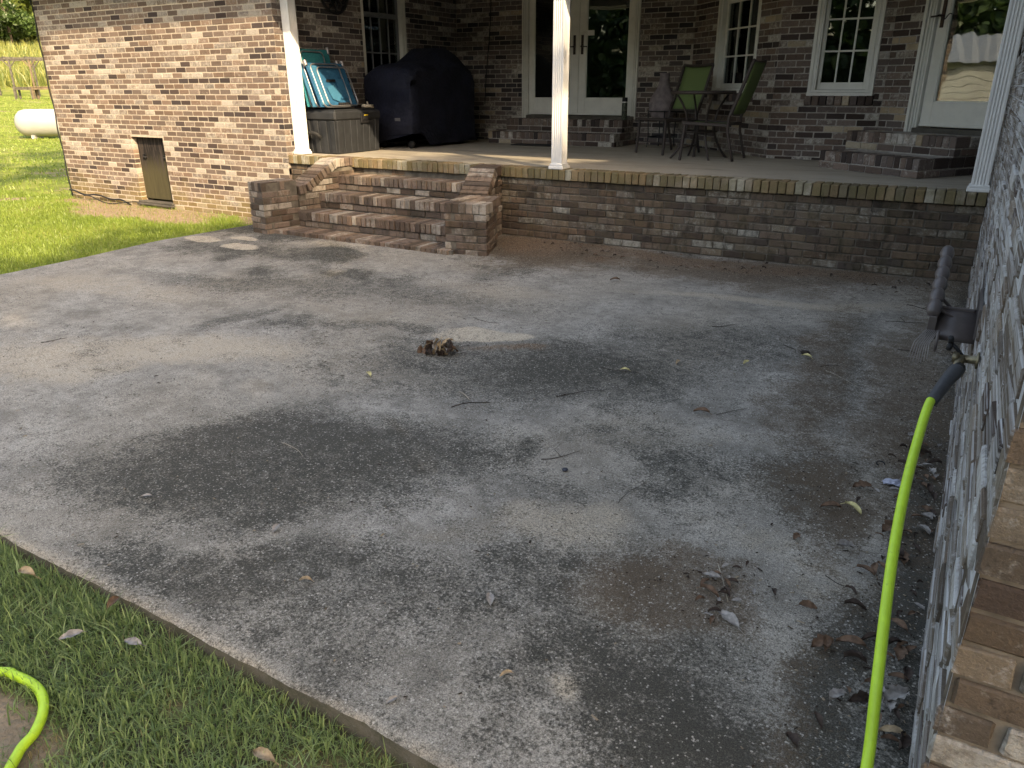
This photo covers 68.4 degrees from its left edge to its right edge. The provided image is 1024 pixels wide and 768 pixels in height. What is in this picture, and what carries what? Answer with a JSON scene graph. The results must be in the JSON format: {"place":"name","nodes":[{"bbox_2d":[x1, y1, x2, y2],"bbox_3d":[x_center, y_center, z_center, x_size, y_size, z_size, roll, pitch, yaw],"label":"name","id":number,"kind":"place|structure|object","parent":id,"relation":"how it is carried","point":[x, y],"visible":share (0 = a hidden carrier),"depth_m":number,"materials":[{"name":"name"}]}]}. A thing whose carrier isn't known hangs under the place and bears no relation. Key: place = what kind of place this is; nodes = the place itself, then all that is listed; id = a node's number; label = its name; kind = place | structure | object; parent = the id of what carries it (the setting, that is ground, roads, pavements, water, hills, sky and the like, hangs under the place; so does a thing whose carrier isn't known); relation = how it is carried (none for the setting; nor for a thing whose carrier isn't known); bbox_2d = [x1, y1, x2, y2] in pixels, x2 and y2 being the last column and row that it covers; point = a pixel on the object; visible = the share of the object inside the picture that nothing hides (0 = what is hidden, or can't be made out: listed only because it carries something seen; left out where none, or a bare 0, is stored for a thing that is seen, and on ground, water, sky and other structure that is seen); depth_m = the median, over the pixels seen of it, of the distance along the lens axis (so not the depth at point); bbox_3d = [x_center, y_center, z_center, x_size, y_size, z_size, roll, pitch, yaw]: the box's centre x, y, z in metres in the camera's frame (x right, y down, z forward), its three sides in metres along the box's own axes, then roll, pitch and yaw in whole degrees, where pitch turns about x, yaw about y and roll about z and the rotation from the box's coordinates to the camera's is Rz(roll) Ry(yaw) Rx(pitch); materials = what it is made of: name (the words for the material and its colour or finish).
{"place":"outdoors","nodes":[
{"label":"outdoors","id":0,"kind":"place"},
{"bbox_2d":[0,95,70,202],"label":"lawn grass","id":1,"kind":"structure","parent":0,"point":[25,140],"depth_m":20.36,"materials":[{"name":"plant"}]},
{"bbox_2d":[0,188,252,273],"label":"lawn grass","id":2,"kind":"structure","parent":0,"point":[172,226],"depth_m":9.28,"materials":[{"name":"plant"}]},
{"bbox_2d":[0,83,413,767],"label":"lawn ground","id":3,"kind":"structure","parent":0,"point":[8,737],"depth_m":2.13,"materials":[{"name":"plant"}]},
{"bbox_2d":[0,0,38,42],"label":"leafy tree","id":4,"kind":"object","parent":3,"relation":"on","point":[20,28],"visible":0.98,"depth_m":84.25,"materials":[{"name":"green plant"}]},
{"bbox_2d":[0,0,39,42],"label":"leafy tree","id":5,"kind":"object","parent":3,"relation":"on","point":[25,5],"visible":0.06,"depth_m":87.57,"materials":[{"name":"green plant"}]},
{"bbox_2d":[0,56,42,97],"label":"pergola","id":6,"kind":"object","parent":3,"relation":"on","point":[24,59],"visible":0.51,"depth_m":48.57,"materials":[{"name":"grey wood"}]},
{"bbox_2d":[11,87,37,99],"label":"wooden bench","id":7,"kind":"object","parent":3,"relation":"on","point":[19,89],"visible":0.67,"depth_m":46.73,"materials":[{"name":"grey wood"}]},
{"bbox_2d":[0,37,49,88],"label":"meadow grass","id":8,"kind":"structure","parent":3,"relation":"on","point":[21,69],"depth_m":62.79,"materials":[{"name":"plant"}]},
{"bbox_2d":[17,566,40,578],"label":"fallen leaf","id":9,"kind":"object","parent":3,"relation":"on","point":[27,570],"visible":1,"depth_m":2.48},
{"bbox_2d":[14,109,60,138],"bbox_3d":[-15.929,-9.265,26.582,3.100,1.220,0.920,0,22,1],"label":"gas tank","id":10,"kind":"object","parent":3,"relation":"on","point":[36,123],"visible":0.39,"depth_m":26.22,"materials":[{"name":"metal"}]},
{"bbox_2d":[30,86,52,98],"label":"wooden bench","id":11,"kind":"object","parent":3,"relation":"on","point":[36,88],"visible":0.6,"depth_m":46.62,"materials":[{"name":"brown wood"}]},
{"bbox_2d":[58,629,86,639],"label":"fallen leaf","id":12,"kind":"object","parent":3,"relation":"on","point":[70,633],"visible":1,"depth_m":2.22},
{"bbox_2d":[106,596,118,609],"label":"fallen leaf","id":13,"kind":"object","parent":3,"relation":"on","point":[112,600],"visible":1,"depth_m":2.35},
{"bbox_2d":[10,198,251,224],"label":"dry grass","id":14,"kind":"structure","parent":3,"relation":"on","point":[139,212],"depth_m":10.60,"materials":[{"name":"plant"}]},
{"bbox_2d":[124,637,145,645],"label":"fallen leaf","id":15,"kind":"object","parent":3,"relation":"on","point":[132,640],"visible":1,"depth_m":2.19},
{"bbox_2d":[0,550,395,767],"bbox_3d":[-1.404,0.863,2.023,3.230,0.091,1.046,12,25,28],"label":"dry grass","id":16,"kind":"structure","parent":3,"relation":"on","point":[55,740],"depth_m":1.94,"materials":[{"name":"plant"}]},
{"bbox_2d":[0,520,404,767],"bbox_3d":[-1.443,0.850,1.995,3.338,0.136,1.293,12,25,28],"label":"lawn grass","id":17,"kind":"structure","parent":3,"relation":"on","point":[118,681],"depth_m":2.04,"materials":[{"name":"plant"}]},
{"bbox_2d":[252,747,281,765],"bbox_3d":[-0.598,0.906,1.828,0.086,0.031,0.027,17,40,20],"label":"fallen leaf","id":18,"kind":"object","parent":17,"relation":"on","point":[267,754],"visible":1,"depth_m":1.83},
{"bbox_2d":[0,362,965,767],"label":"garden hose","id":19,"kind":"object","parent":3,"relation":"on","point":[948,380],"visible":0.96,"depth_m":1.90,"materials":[{"name":"green rubber"}]},
{"bbox_2d":[30,0,1023,767],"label":"brick house","id":20,"kind":"structure","parent":3,"relation":"on","point":[184,104],"depth_m":9.17,"materials":[{"name":"beige brick"}]},
{"bbox_2d":[136,137,174,207],"bbox_3d":[-5.209,-3.091,10.946,0.810,0.970,0.175,12,25,28],"label":"crawl door","id":21,"kind":"structure","parent":20,"relation":"in","point":[151,150],"depth_m":11.01,"materials":[{"name":"brown wood"}]},
{"bbox_2d":[321,0,348,14],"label":"wall medallion","id":22,"kind":"object","parent":20,"relation":"attached to","point":[331,5],"depth_m":9.65,"materials":[{"name":"black metal"}]},
{"bbox_2d":[360,0,406,74],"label":"window","id":23,"kind":"structure","parent":20,"relation":"in","point":[383,22],"depth_m":10.68,"materials":[{"name":"beige paint"}]},
{"bbox_2d":[529,0,580,114],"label":"door","id":24,"kind":"structure","parent":20,"relation":"in","point":[540,11],"depth_m":11.54,"materials":[{"name":"beige paint"}]},
{"bbox_2d":[577,0,635,115],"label":"door","id":25,"kind":"structure","parent":20,"relation":"in","point":[606,26],"depth_m":11.34,"materials":[{"name":"beige paint"}]},
{"bbox_2d":[289,139,987,282],"bbox_3d":[1.434,-2.437,9.353,7.604,0.786,3.889,12,25,28],"label":"brick porch","id":26,"kind":"object","parent":20,"relation":"attached to","point":[786,211],"visible":0.78,"depth_m":7.11,"materials":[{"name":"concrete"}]},
{"bbox_2d":[279,0,311,154],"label":"porch post","id":27,"kind":"object","parent":26,"relation":"on","point":[293,61],"visible":1,"depth_m":9.22,"materials":[{"name":"white paint"}]},
{"bbox_2d":[306,108,379,154],"bbox_3d":[-2.210,-3.298,9.797,0.594,0.530,0.952,12,25,28],"label":"storage trunk","id":28,"kind":"object","parent":26,"relation":"on","point":[338,131],"visible":0.98,"depth_m":9.56,"materials":[{"name":"grey plastic"}]},
{"bbox_2d":[300,47,329,107],"bbox_3d":[-2.454,-3.870,9.505,0.045,0.734,0.585,1,19,32],"label":"folding chair","id":29,"kind":"object","parent":28,"relation":"on","point":[314,56],"visible":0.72,"depth_m":9.41,"materials":[{"name":"teal"}]},
{"bbox_2d":[301,60,337,107],"bbox_3d":[-2.369,-3.800,9.540,0.054,0.601,0.705,-10,13,35],"label":"folding chair","id":30,"kind":"object","parent":28,"relation":"on","point":[310,90],"visible":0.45,"depth_m":9.31,"materials":[{"name":"metal"}]},
{"bbox_2d":[302,59,358,107],"bbox_3d":[-2.270,-3.784,9.499,0.071,0.601,0.689,-13,11,35],"label":"folding chair","id":31,"kind":"object","parent":28,"relation":"on","point":[331,85],"visible":1,"depth_m":9.48,"materials":[{"name":"blue fabric"}]},
{"bbox_2d":[364,48,476,147],"bbox_3d":[-1.300,-4.110,10.797,0.899,1.300,1.577,12,25,28],"label":"covered grill","id":32,"kind":"object","parent":26,"relation":"on","point":[428,94],"visible":0.97,"depth_m":10.38,"materials":[{"name":"black fabric"}]},
{"bbox_2d":[510,143,550,146],"bbox_3d":[0.354,-3.447,10.851,0.700,0.012,0.300,12,25,28],"label":"doormat","id":33,"kind":"object","parent":26,"relation":"on","point":[531,144],"visible":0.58,"depth_m":10.83,"materials":[{"name":"black rubber"}]},
{"bbox_2d":[548,0,570,169],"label":"porch post","id":34,"kind":"object","parent":26,"relation":"on","point":[561,44],"visible":1,"depth_m":7.39,"materials":[{"name":"white paint"}]},
{"bbox_2d":[488,118,635,147],"bbox_3d":[0.722,-3.735,11.151,2.065,0.368,0.787,12,25,28],"label":"brick stoop","id":35,"kind":"object","parent":26,"relation":"on","point":[600,133],"visible":0.85,"depth_m":10.90,"materials":[{"name":"brick"}]},
{"bbox_2d":[646,73,676,146],"bbox_3d":[2.058,-3.734,10.285,0.393,0.953,0.393,12,25,28],"label":"clay urn","id":36,"kind":"object","parent":26,"relation":"on","point":[660,101],"visible":0.84,"depth_m":10.12,"materials":[{"name":"grey ceramic"}]},
{"bbox_2d":[635,63,713,154],"bbox_3d":[2.016,-3.427,9.370,0.755,1.053,0.531,-13,25,-29],"label":"patio chair","id":37,"kind":"object","parent":26,"relation":"on","point":[696,77],"visible":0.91,"depth_m":9.43,"materials":[{"name":"fabric"}]},
{"bbox_2d":[669,91,736,160],"bbox_3d":[2.180,-2.989,8.699,0.732,0.745,0.732,12,25,28],"label":"patio table","id":38,"kind":"object","parent":26,"relation":"on","point":[705,131],"visible":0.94,"depth_m":8.57,"materials":[{"name":"metal"}]},
{"bbox_2d":[678,58,766,161],"bbox_3d":[2.343,-3.045,8.398,0.755,1.053,0.531,12,25,28],"label":"patio chair","id":39,"kind":"object","parent":26,"relation":"on","point":[753,74],"visible":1,"depth_m":8.22,"materials":[{"name":"fabric"}]},
{"bbox_2d":[818,130,980,178],"bbox_3d":[3.797,-2.277,7.420,0.958,0.367,1.306,-9,23,-22],"label":"brick stoop","id":40,"kind":"object","parent":26,"relation":"on","point":[912,155],"visible":0.91,"depth_m":7.09,"materials":[{"name":"brick"}]},
{"bbox_2d":[966,0,1023,192],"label":"porch post","id":41,"kind":"object","parent":26,"relation":"on","point":[1001,83],"visible":0.91,"depth_m":5.66,"materials":[{"name":"white paint"}]},
{"bbox_2d":[711,0,761,92],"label":"window","id":42,"kind":"structure","parent":20,"relation":"in","point":[738,25],"depth_m":9.37,"materials":[{"name":"beige paint"}]},
{"bbox_2d":[806,0,887,95],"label":"window","id":43,"kind":"structure","parent":20,"relation":"in","point":[848,33],"depth_m":8.33,"materials":[{"name":"beige paint"}]},
{"bbox_2d":[908,245,983,362],"bbox_3d":[1.803,-0.335,3.088,0.216,0.358,0.641,12,25,28],"label":"hose hanger","id":44,"kind":"object","parent":20,"relation":"attached to","point":[960,325],"visible":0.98,"depth_m":2.96,"materials":[{"name":"black plastic"}]},
{"bbox_2d":[946,335,980,368],"bbox_3d":[1.464,-0.094,2.450,0.099,0.107,0.103,12,25,28],"label":"wall tap","id":45,"kind":"object","parent":20,"relation":"attached to","point":[958,355],"depth_m":2.45,"materials":[{"name":"gold metal"}]},
{"bbox_2d":[918,0,1009,129],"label":"door","id":46,"kind":"structure","parent":20,"relation":"in","point":[968,37],"depth_m":7.51,"materials":[{"name":"beige paint"}]},
{"bbox_2d":[361,101,373,107],"bbox_3d":[-1.894,-3.660,9.865,0.142,0.084,0.186,12,25,28],"label":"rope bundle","id":47,"kind":"object","parent":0,"point":[367,105],"visible":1,"depth_m":9.82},
{"bbox_2d":[0,225,968,767],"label":"patio","id":48,"kind":"structure","parent":0,"point":[556,583],"depth_m":3.10,"materials":[{"name":"concrete"}]},
{"bbox_2d":[272,523,279,531],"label":"fallen leaf","id":49,"kind":"object","parent":48,"relation":"on","point":[275,527],"visible":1,"depth_m":2.74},
{"bbox_2d":[299,576,311,579],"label":"fallen leaf","id":50,"kind":"object","parent":48,"relation":"on","point":[305,577],"visible":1,"depth_m":2.45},
{"bbox_2d":[247,156,502,255],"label":"brick steps","id":51,"kind":"structure","parent":48,"relation":"on","point":[336,198],"depth_m":8.18,"materials":[{"name":"brick"}]},
{"bbox_2d":[386,695,398,702],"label":"fallen leaf","id":52,"kind":"object","parent":48,"relation":"on","point":[392,698],"visible":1,"depth_m":1.97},
{"bbox_2d":[417,335,458,355],"bbox_3d":[-0.443,-0.226,4.547,0.257,0.149,0.186,12,25,28],"label":"leaf clump","id":53,"kind":"object","parent":48,"relation":"on","point":[444,348],"visible":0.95,"depth_m":4.51,"materials":[{"name":"plant"}]},
{"bbox_2d":[451,402,490,407],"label":"twig","id":54,"kind":"object","parent":48,"relation":"on","point":[469,402],"visible":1,"depth_m":3.81,"materials":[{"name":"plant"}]},
{"bbox_2d":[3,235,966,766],"bbox_3d":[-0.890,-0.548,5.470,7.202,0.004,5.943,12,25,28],"label":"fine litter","id":55,"kind":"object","parent":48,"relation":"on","point":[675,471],"visible":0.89,"depth_m":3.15,"materials":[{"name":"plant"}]},
{"bbox_2d":[486,592,493,605],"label":"fallen leaf","id":56,"kind":"object","parent":48,"relation":"on","point":[490,597],"visible":1,"depth_m":2.35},
{"bbox_2d":[500,669,513,675],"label":"fallen leaf","id":57,"kind":"object","parent":48,"relation":"on","point":[504,672],"visible":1,"depth_m":2.05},
{"bbox_2d":[556,385,604,396],"bbox_3d":[0.336,0.037,3.969,0.249,0.013,0.179,-15,26,-34],"label":"twig","id":58,"kind":"object","parent":48,"relation":"on","point":[582,391],"visible":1,"depth_m":3.96,"materials":[{"name":"wood"}]},
{"bbox_2d":[693,407,711,414],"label":"fallen leaf","id":59,"kind":"object","parent":48,"relation":"on","point":[702,409],"visible":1,"depth_m":3.69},
{"bbox_2d":[697,584,718,596],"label":"fallen leaf","id":60,"kind":"object","parent":48,"relation":"on","point":[711,588],"visible":1,"depth_m":2.38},
{"bbox_2d":[702,571,721,578],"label":"fallen leaf","id":61,"kind":"object","parent":48,"relation":"on","point":[713,574],"visible":1,"depth_m":2.46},
{"bbox_2d":[708,607,720,610],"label":"fallen leaf","id":62,"kind":"object","parent":48,"relation":"on","point":[714,608],"visible":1,"depth_m":2.29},
{"bbox_2d":[718,610,742,632],"bbox_3d":[0.652,0.704,2.246,0.037,0.024,0.107,-15,28,-20],"label":"fallen leaf","id":63,"kind":"object","parent":48,"relation":"on","point":[731,617],"visible":1,"depth_m":2.25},
{"bbox_2d":[785,731,799,752],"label":"fallen leaf","id":64,"kind":"object","parent":48,"relation":"on","point":[794,738],"visible":1,"depth_m":1.83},
{"bbox_2d":[793,532,800,539],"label":"fallen leaf","id":65,"kind":"object","parent":48,"relation":"on","point":[796,535],"visible":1,"depth_m":2.67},
{"bbox_2d":[795,600,816,608],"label":"fallen leaf","id":66,"kind":"object","parent":48,"relation":"on","point":[808,604],"visible":1,"depth_m":2.31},
{"bbox_2d":[811,711,822,729],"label":"fallen leaf","id":67,"kind":"object","parent":48,"relation":"on","point":[819,717],"visible":1,"depth_m":1.89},
{"bbox_2d":[811,633,835,646],"bbox_3d":[0.896,0.739,2.155,0.086,0.024,0.049,-3,27,-15],"label":"fallen leaf","id":68,"kind":"object","parent":48,"relation":"on","point":[818,641],"visible":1,"depth_m":2.16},
{"bbox_2d":[823,637,831,651],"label":"fallen leaf","id":69,"kind":"object","parent":48,"relation":"on","point":[828,641],"visible":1,"depth_m":2.15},
{"bbox_2d":[820,501,843,509],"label":"fallen leaf","id":70,"kind":"object","parent":48,"relation":"on","point":[831,503],"visible":1,"depth_m":2.85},
{"bbox_2d":[828,688,846,705],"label":"fallen leaf","id":71,"kind":"object","parent":48,"relation":"on","point":[834,693],"visible":1,"depth_m":1.97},
{"bbox_2d":[833,539,853,547],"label":"fallen leaf","id":72,"kind":"object","parent":48,"relation":"on","point":[843,542],"visible":1,"depth_m":2.61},
{"bbox_2d":[842,585,856,594],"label":"fallen leaf","id":73,"kind":"object","parent":48,"relation":"on","point":[852,588],"visible":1,"depth_m":2.38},
{"bbox_2d":[841,501,861,513],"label":"fallen leaf","id":74,"kind":"object","parent":48,"relation":"on","point":[856,506],"visible":1,"depth_m":2.84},
{"bbox_2d":[840,598,865,609],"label":"fallen leaf","id":75,"kind":"object","parent":48,"relation":"on","point":[854,601],"visible":1,"depth_m":2.30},
{"bbox_2d":[836,635,870,650],"bbox_3d":[0.975,0.738,2.147,0.093,0.031,0.030,12,30,22],"label":"fallen leaf","id":76,"kind":"object","parent":48,"relation":"on","point":[853,639],"visible":1,"depth_m":2.15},
{"bbox_2d":[840,650,866,662],"bbox_3d":[0.949,0.758,2.095,0.069,0.035,0.037,-4,-4,24],"label":"fallen leaf","id":77,"kind":"object","parent":48,"relation":"on","point":[856,653],"visible":1,"depth_m":2.09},
{"bbox_2d":[846,690,868,704],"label":"fallen leaf","id":78,"kind":"object","parent":48,"relation":"on","point":[861,696],"visible":0.93,"depth_m":1.95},
{"bbox_2d":[852,480,872,487],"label":"fallen leaf","id":79,"kind":"object","parent":48,"relation":"on","point":[861,483],"visible":1,"depth_m":3.00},
{"bbox_2d":[853,564,874,575],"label":"fallen leaf","id":80,"kind":"object","parent":48,"relation":"on","point":[868,568],"visible":1,"depth_m":2.48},
{"bbox_2d":[861,632,876,639],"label":"fallen leaf","id":81,"kind":"object","parent":48,"relation":"on","point":[868,635],"visible":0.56,"depth_m":2.17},
{"bbox_2d":[871,562,877,578],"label":"fallen leaf","id":82,"kind":"object","parent":48,"relation":"on","point":[874,566],"visible":1,"depth_m":2.48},
{"bbox_2d":[882,519,892,531],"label":"fallen leaf","id":83,"kind":"object","parent":48,"relation":"on","point":[887,526],"visible":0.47,"depth_m":2.71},
{"bbox_2d":[878,734,898,741],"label":"fallen leaf","id":84,"kind":"object","parent":48,"relation":"on","point":[890,736],"visible":0.9,"depth_m":1.84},
{"bbox_2d":[883,697,896,715],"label":"fallen leaf","id":85,"kind":"object","parent":48,"relation":"on","point":[890,705],"visible":1,"depth_m":1.93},
{"bbox_2d":[882,478,900,486],"bbox_3d":[1.540,0.396,3.028,0.090,0.012,0.050,12,25,28],"label":"wrapper","id":86,"kind":"object","parent":48,"relation":"on","point":[896,482],"visible":0.75,"depth_m":3.03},
{"bbox_2d":[878,724,905,734],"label":"fallen leaf","id":87,"kind":"object","parent":48,"relation":"on","point":[891,728],"visible":0.92,"depth_m":1.86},
{"bbox_2d":[887,486,898,491],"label":"fallen leaf","id":88,"kind":"object","parent":48,"relation":"on","point":[893,488],"visible":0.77,"depth_m":2.97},
{"bbox_2d":[887,636,901,648],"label":"fallen leaf","id":89,"kind":"object","parent":48,"relation":"on","point":[892,639],"visible":0.96,"depth_m":2.16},
{"bbox_2d":[886,546,903,556],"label":"fallen leaf","id":90,"kind":"object","parent":48,"relation":"on","point":[901,552],"visible":0.32,"depth_m":2.55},
{"bbox_2d":[883,684,909,702],"bbox_3d":[1.005,0.811,1.959,0.086,0.034,0.051,0,22,0],"label":"fallen leaf","id":91,"kind":"object","parent":48,"relation":"on","point":[894,692],"visible":1,"depth_m":1.96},
{"bbox_2d":[894,708,902,724],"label":"fallen leaf","id":92,"kind":"object","parent":48,"relation":"on","point":[897,713],"visible":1,"depth_m":1.91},
{"bbox_2d":[888,672,910,682],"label":"fallen leaf","id":93,"kind":"object","parent":48,"relation":"on","point":[898,674],"visible":1,"depth_m":2.03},
{"bbox_2d":[893,645,907,660],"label":"fallen leaf","id":94,"kind":"object","parent":48,"relation":"on","point":[901,652],"visible":1,"depth_m":2.11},
{"bbox_2d":[891,618,910,634],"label":"fallen leaf","id":95,"kind":"object","parent":48,"relation":"on","point":[900,622],"visible":0.94,"depth_m":2.22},
{"bbox_2d":[896,640,907,645],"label":"fallen leaf","id":96,"kind":"object","parent":48,"relation":"on","point":[902,643],"visible":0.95,"depth_m":2.15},
{"bbox_2d":[897,729,911,750],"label":"fallen leaf","id":97,"kind":"object","parent":48,"relation":"on","point":[905,741],"visible":0.98,"depth_m":1.82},
{"bbox_2d":[900,551,909,564],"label":"fallen leaf","id":98,"kind":"object","parent":48,"relation":"on","point":[906,555],"visible":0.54,"depth_m":2.53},
{"bbox_2d":[903,666,913,682],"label":"fallen leaf","id":99,"kind":"object","parent":48,"relation":"on","point":[908,673],"visible":1,"depth_m":2.03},
{"bbox_2d":[905,645,916,656],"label":"fallen leaf","id":100,"kind":"object","parent":48,"relation":"on","point":[909,648],"visible":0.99,"depth_m":2.14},
{"bbox_2d":[911,543,920,553],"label":"fallen leaf","id":101,"kind":"object","parent":48,"relation":"on","point":[917,546],"visible":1,"depth_m":2.59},
{"bbox_2d":[913,524,930,534],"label":"fallen leaf","id":102,"kind":"object","parent":48,"relation":"on","point":[926,528],"visible":1,"depth_m":2.70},
{"bbox_2d":[920,448,931,454],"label":"fallen leaf","id":103,"kind":"object","parent":48,"relation":"on","point":[924,450],"visible":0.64,"depth_m":3.25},
{"bbox_2d":[921,505,931,511],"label":"fallen leaf","id":104,"kind":"object","parent":48,"relation":"on","point":[926,507],"visible":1,"depth_m":2.83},
{"bbox_2d":[921,512,932,519],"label":"fallen leaf","id":105,"kind":"object","parent":48,"relation":"on","point":[927,515],"visible":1,"depth_m":2.79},
{"bbox_2d":[927,483,932,495],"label":"fallen leaf","id":106,"kind":"object","parent":48,"relation":"on","point":[930,487],"visible":0.96,"depth_m":2.96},
{"bbox_2d":[927,467,936,474],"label":"fallen leaf","id":107,"kind":"object","parent":48,"relation":"on","point":[932,470],"visible":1,"depth_m":3.10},
{"bbox_2d":[930,491,936,502],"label":"fallen leaf","id":108,"kind":"object","parent":48,"relation":"on","point":[934,495],"visible":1,"depth_m":2.90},
{"bbox_2d":[928,459,942,464],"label":"fallen leaf","id":109,"kind":"object","parent":48,"relation":"on","point":[935,460],"visible":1,"depth_m":3.17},
{"bbox_2d":[621,97,627,119],"bbox_3d":[1.594,-3.902,10.665,0.076,0.297,0.075,12,25,28],"label":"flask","id":110,"kind":"object","parent":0,"point":[624,108],"visible":1,"depth_m":10.64,"materials":[{"name":"black metal"}]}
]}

